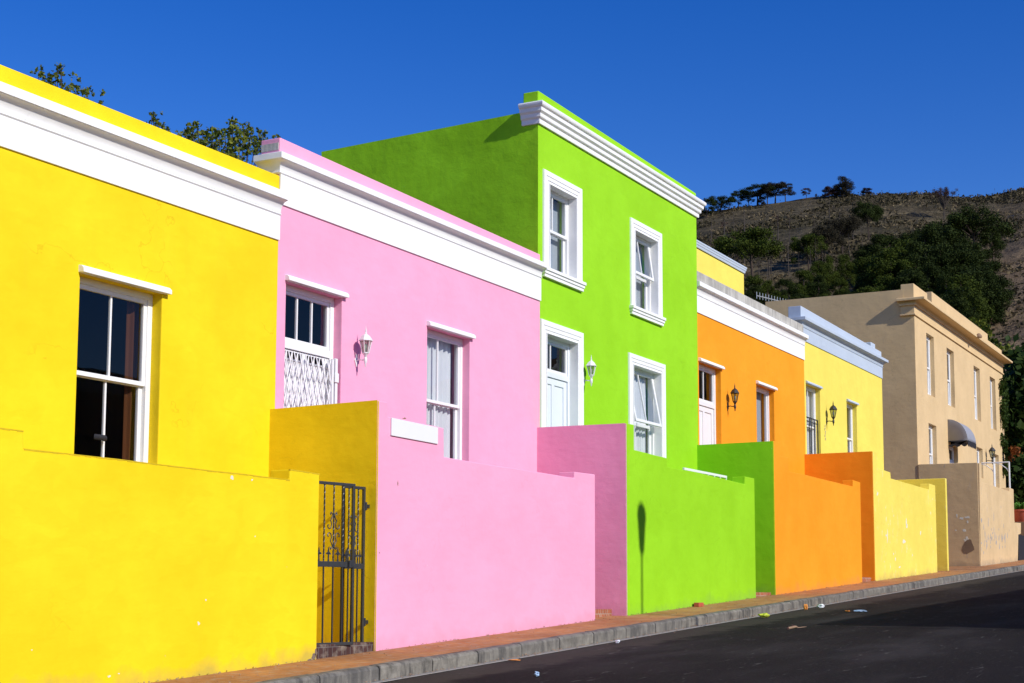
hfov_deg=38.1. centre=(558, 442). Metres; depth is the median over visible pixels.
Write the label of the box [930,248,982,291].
pine tree
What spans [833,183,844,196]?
pine tree
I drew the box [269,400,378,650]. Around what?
dividing wall
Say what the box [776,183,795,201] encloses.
pine tree
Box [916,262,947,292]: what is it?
pine tree
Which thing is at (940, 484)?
dividing wall
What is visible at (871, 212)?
pine tree
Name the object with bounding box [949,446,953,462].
door
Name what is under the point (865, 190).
bush
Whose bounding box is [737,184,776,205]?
pine tree
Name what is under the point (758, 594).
threshold
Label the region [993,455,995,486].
window
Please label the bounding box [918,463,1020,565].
yard wall
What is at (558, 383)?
door
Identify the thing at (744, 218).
burnt pine
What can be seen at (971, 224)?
pine tree
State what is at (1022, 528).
planter wall
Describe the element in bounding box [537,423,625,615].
dividing wall
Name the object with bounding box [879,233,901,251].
pine tree
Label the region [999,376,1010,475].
creeper
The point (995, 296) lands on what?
pine tree
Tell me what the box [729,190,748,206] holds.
pine tree
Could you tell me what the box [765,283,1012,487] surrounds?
house
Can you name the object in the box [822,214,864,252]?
pine tree
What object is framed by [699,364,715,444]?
door
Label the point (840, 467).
dividing wall
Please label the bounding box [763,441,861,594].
street wall
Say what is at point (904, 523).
street wall
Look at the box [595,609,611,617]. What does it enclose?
threshold
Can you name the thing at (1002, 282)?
pine tree
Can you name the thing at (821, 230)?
pine tree
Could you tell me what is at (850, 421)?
window
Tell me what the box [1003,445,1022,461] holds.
creeper
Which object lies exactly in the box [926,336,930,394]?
window
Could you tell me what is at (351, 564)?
iron gate
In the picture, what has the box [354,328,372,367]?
wall lantern
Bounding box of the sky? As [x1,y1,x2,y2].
[0,0,1023,210]
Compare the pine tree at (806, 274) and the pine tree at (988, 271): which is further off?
the pine tree at (806, 274)
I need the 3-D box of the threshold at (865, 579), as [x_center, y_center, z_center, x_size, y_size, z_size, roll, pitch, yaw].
[7.016,3.315,34.432,0.250,0.331,1.099,-3,-7,27]
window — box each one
[74,276,152,462]
[426,329,462,459]
[550,190,568,274]
[634,368,661,454]
[636,236,653,311]
[756,386,769,441]
[806,386,818,453]
[847,404,852,451]
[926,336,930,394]
[929,425,932,463]
[947,351,950,405]
[974,369,976,419]
[990,379,992,428]
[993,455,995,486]
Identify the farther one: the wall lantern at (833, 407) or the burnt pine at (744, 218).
the burnt pine at (744, 218)
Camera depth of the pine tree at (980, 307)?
199.92 m
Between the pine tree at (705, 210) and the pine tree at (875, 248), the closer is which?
the pine tree at (875, 248)
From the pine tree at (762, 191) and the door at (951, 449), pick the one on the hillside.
the pine tree at (762, 191)
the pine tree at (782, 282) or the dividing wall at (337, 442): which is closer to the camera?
the dividing wall at (337, 442)
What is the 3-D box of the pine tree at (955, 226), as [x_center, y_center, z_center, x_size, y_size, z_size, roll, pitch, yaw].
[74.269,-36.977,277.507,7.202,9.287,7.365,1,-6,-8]
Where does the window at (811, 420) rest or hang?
in the house at (843, 372)
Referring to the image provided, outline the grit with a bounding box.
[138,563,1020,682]
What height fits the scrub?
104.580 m
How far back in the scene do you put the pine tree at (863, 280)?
235.85 m
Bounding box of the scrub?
[696,187,1023,349]
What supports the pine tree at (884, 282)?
on the hillside
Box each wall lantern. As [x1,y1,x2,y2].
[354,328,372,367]
[584,356,596,385]
[727,385,738,410]
[826,403,836,425]
[986,447,995,464]
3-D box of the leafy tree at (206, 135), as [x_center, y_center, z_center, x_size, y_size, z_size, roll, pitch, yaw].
[-7.101,-1.922,31.916,2.925,11.303,4.101,-3,-7,27]
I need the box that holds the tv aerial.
[756,292,785,300]
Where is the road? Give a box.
[384,571,1023,682]
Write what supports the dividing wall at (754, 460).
on the pavement
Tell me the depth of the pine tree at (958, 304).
197.40 m
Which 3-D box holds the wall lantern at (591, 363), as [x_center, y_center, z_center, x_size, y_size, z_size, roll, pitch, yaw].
[0.536,-1.212,25.093,0.247,0.545,0.181,-3,-7,27]
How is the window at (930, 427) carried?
in the house at (946, 361)
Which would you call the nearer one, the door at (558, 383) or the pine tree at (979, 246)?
the door at (558, 383)
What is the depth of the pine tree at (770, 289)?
251.27 m
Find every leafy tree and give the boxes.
[30,62,105,104]
[146,111,188,137]
[177,116,280,165]
[967,317,998,346]
[997,342,1021,366]
[1002,333,1023,503]
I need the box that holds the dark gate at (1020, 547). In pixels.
[1018,535,1023,559]
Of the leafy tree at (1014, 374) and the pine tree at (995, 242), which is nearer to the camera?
the leafy tree at (1014, 374)
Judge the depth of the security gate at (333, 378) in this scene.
18.41 m
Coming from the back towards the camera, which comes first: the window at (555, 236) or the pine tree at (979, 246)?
the pine tree at (979, 246)
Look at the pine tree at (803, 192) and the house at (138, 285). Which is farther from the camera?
the pine tree at (803, 192)
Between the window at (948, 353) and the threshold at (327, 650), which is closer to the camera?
the threshold at (327, 650)
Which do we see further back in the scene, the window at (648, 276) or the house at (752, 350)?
the house at (752, 350)
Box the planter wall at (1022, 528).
[1014,522,1023,535]
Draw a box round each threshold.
[316,642,372,658]
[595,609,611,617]
[756,592,770,604]
[862,577,870,581]
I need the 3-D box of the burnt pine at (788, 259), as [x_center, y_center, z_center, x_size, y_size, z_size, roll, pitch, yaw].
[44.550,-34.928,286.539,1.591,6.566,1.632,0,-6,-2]
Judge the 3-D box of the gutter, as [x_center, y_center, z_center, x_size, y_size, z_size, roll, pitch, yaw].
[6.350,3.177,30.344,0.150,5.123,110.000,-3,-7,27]
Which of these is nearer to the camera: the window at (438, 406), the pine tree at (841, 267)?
the window at (438, 406)
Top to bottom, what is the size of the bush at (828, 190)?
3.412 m
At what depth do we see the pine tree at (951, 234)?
258.58 m
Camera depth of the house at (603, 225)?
25.59 m
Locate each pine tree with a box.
[701,198,716,217]
[708,195,737,212]
[711,226,784,275]
[712,233,760,262]
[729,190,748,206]
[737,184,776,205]
[740,194,755,205]
[744,274,767,302]
[745,285,767,304]
[755,182,773,204]
[761,181,794,202]
[763,279,774,297]
[768,290,787,301]
[774,278,797,296]
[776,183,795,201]
[787,233,828,269]
[789,284,808,298]
[790,292,806,299]
[791,269,814,295]
[801,188,811,199]
[802,223,847,261]
[806,274,830,297]
[809,260,834,289]
[816,256,840,289]
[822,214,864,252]
[827,277,849,295]
[832,176,855,196]
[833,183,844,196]
[834,253,856,288]
[843,290,855,294]
[848,201,884,239]
[851,243,871,279]
[852,253,884,291]
[853,274,873,292]
[855,232,890,275]
[856,285,881,293]
[864,246,917,289]
[873,273,895,290]
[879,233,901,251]
[884,238,912,283]
[886,238,932,288]
[887,267,925,291]
[894,231,918,246]
[911,225,954,266]
[914,221,951,258]
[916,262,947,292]
[920,242,962,290]
[923,223,974,258]
[928,203,1016,250]
[929,187,957,219]
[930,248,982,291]
[934,271,950,296]
[938,293,952,306]
[940,285,980,320]
[944,268,1002,321]
[944,273,988,314]
[946,221,972,245]
[951,248,987,279]
[952,235,973,251]
[960,290,995,326]
[967,263,1006,291]
[968,242,992,262]
[976,258,1013,291]
[977,277,1012,323]
[978,225,1007,259]
[983,274,1015,312]
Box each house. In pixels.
[0,65,288,476]
[253,138,547,471]
[321,91,706,469]
[696,239,888,469]
[697,271,808,474]
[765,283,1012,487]
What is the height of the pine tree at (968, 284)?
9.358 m
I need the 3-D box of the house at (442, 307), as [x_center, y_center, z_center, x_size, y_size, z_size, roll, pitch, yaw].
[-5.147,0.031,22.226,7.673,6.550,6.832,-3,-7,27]
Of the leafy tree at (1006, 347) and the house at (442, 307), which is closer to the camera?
the house at (442, 307)
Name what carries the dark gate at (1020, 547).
on the pavement
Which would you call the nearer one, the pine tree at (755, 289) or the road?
the road
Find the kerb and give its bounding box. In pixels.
[255,565,1023,682]
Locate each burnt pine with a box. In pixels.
[741,203,748,233]
[765,253,769,280]
[784,247,790,275]
[785,215,789,243]
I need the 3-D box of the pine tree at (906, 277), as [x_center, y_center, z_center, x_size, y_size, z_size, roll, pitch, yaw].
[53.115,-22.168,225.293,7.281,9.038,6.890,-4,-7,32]
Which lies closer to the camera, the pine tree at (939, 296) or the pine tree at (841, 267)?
the pine tree at (939, 296)
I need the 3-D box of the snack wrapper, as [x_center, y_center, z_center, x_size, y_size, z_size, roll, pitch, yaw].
[3.304,2.781,23.761,0.201,0.079,0.136,-1,-6,10]
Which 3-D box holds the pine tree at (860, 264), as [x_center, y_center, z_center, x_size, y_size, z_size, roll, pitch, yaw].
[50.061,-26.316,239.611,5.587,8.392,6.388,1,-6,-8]
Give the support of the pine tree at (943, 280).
on the hillside
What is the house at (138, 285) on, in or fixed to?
on the pavement
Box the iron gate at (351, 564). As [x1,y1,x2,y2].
[316,481,369,644]
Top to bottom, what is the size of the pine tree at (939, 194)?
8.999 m
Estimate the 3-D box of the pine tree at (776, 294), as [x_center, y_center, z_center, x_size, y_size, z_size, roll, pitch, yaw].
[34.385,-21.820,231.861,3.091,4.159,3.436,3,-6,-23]
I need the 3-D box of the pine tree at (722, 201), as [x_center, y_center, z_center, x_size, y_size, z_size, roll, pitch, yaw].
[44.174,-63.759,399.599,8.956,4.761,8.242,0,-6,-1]
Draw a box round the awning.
[947,419,975,449]
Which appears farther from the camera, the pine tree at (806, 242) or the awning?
the pine tree at (806, 242)
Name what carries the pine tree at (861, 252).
on the hillside
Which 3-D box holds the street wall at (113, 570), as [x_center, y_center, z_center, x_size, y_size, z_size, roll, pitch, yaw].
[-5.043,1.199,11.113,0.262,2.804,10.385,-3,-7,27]
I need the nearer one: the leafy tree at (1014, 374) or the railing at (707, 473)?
the railing at (707, 473)
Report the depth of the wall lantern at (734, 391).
31.31 m
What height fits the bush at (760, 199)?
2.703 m
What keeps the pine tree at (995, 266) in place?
on the hillside
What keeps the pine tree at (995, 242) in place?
on the hillside
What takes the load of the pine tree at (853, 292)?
on the hillside
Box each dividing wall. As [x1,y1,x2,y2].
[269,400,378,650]
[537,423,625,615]
[697,441,774,603]
[804,451,874,580]
[897,478,948,570]
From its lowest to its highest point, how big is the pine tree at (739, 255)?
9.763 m
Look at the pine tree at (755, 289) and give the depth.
242.72 m
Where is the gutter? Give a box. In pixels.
[368,570,1023,682]
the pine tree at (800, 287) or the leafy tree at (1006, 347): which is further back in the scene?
the pine tree at (800, 287)
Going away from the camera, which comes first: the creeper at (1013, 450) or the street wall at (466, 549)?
the street wall at (466, 549)
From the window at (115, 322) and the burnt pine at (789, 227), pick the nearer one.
the window at (115, 322)
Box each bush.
[757,196,765,204]
[821,186,836,197]
[861,188,872,194]
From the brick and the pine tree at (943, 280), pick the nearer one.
the brick
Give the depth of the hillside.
350.59 m
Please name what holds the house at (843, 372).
on the pavement
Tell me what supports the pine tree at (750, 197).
on the hillside
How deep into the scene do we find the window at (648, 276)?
28.15 m
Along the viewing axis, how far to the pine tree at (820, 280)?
235.78 m
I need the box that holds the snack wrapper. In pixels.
[758,613,769,617]
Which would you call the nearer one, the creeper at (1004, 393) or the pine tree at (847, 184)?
the creeper at (1004, 393)
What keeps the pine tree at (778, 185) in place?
on the hillside
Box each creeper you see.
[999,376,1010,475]
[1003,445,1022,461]
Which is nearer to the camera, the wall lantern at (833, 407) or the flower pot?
the wall lantern at (833, 407)
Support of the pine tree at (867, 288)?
on the hillside
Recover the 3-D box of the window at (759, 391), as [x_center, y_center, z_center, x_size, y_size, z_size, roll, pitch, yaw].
[4.516,-0.490,33.637,0.185,1.514,1.193,-3,-7,27]
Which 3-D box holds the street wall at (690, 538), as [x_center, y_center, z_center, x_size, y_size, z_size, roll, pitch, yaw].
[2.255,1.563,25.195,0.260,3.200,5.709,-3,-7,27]
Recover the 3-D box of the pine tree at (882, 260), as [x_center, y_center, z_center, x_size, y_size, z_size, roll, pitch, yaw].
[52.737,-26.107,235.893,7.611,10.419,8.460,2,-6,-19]
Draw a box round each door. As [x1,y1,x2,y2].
[284,284,333,407]
[547,337,569,426]
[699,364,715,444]
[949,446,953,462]
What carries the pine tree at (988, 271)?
on the hillside
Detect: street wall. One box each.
[0,428,319,682]
[375,401,594,655]
[625,424,755,615]
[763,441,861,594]
[872,451,936,580]
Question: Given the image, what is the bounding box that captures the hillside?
[696,190,1023,370]
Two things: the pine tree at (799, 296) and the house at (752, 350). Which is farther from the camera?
the pine tree at (799, 296)
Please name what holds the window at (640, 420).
in the house at (603, 225)
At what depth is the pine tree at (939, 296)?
207.03 m
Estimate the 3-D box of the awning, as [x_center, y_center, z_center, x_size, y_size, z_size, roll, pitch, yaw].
[13.925,-0.256,51.006,0.667,0.959,1.356,-3,-7,27]
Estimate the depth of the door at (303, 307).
18.76 m
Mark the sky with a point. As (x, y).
(721, 97)
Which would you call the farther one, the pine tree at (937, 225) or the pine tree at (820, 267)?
the pine tree at (937, 225)
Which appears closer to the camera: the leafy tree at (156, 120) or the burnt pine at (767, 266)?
the leafy tree at (156, 120)
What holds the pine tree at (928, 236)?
on the hillside
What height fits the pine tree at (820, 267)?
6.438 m
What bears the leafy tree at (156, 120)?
on the hillside
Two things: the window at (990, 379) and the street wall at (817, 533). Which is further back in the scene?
the window at (990, 379)
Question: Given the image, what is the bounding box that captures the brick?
[694,603,703,606]
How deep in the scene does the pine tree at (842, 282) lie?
235.89 m
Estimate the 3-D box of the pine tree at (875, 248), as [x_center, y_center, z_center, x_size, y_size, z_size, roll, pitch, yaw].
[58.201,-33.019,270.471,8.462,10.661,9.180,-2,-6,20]
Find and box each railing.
[683,467,726,479]
[981,461,1010,487]
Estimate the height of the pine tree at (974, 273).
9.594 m
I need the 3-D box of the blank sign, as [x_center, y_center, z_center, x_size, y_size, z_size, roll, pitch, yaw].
[-1.687,-0.128,17.438,0.019,0.216,1.001,-3,-7,27]
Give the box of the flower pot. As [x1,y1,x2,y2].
[1014,502,1023,521]
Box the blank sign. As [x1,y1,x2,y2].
[390,418,437,443]
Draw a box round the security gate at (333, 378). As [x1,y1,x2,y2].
[284,350,338,407]
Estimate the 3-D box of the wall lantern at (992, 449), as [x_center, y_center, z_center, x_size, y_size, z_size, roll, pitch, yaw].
[16.384,0.452,56.011,0.371,0.818,0.272,-3,-7,27]
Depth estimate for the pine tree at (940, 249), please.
234.73 m
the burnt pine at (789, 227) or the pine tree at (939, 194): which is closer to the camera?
the burnt pine at (789, 227)
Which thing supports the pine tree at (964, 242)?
on the hillside
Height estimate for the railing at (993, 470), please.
1.568 m
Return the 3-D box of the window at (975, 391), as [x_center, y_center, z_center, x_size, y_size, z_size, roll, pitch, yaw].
[15.482,-1.792,55.329,0.110,2.002,1.087,-3,-7,27]
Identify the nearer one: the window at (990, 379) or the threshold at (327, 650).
the threshold at (327, 650)
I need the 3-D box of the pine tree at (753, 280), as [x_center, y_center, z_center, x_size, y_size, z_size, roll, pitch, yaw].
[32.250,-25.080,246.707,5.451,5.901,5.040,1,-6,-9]
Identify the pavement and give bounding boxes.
[152,560,1023,682]
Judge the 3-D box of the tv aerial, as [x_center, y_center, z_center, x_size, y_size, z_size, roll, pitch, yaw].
[8.939,-4.616,61.376,0.050,3.340,4.017,-3,-7,27]
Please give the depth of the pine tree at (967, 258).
232.87 m
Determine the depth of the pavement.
18.25 m
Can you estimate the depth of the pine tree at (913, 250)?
235.25 m
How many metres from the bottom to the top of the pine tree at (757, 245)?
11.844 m
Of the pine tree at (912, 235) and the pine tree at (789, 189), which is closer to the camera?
the pine tree at (912, 235)
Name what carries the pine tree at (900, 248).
on the hillside
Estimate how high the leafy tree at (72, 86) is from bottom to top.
11.168 m
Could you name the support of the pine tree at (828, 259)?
on the hillside

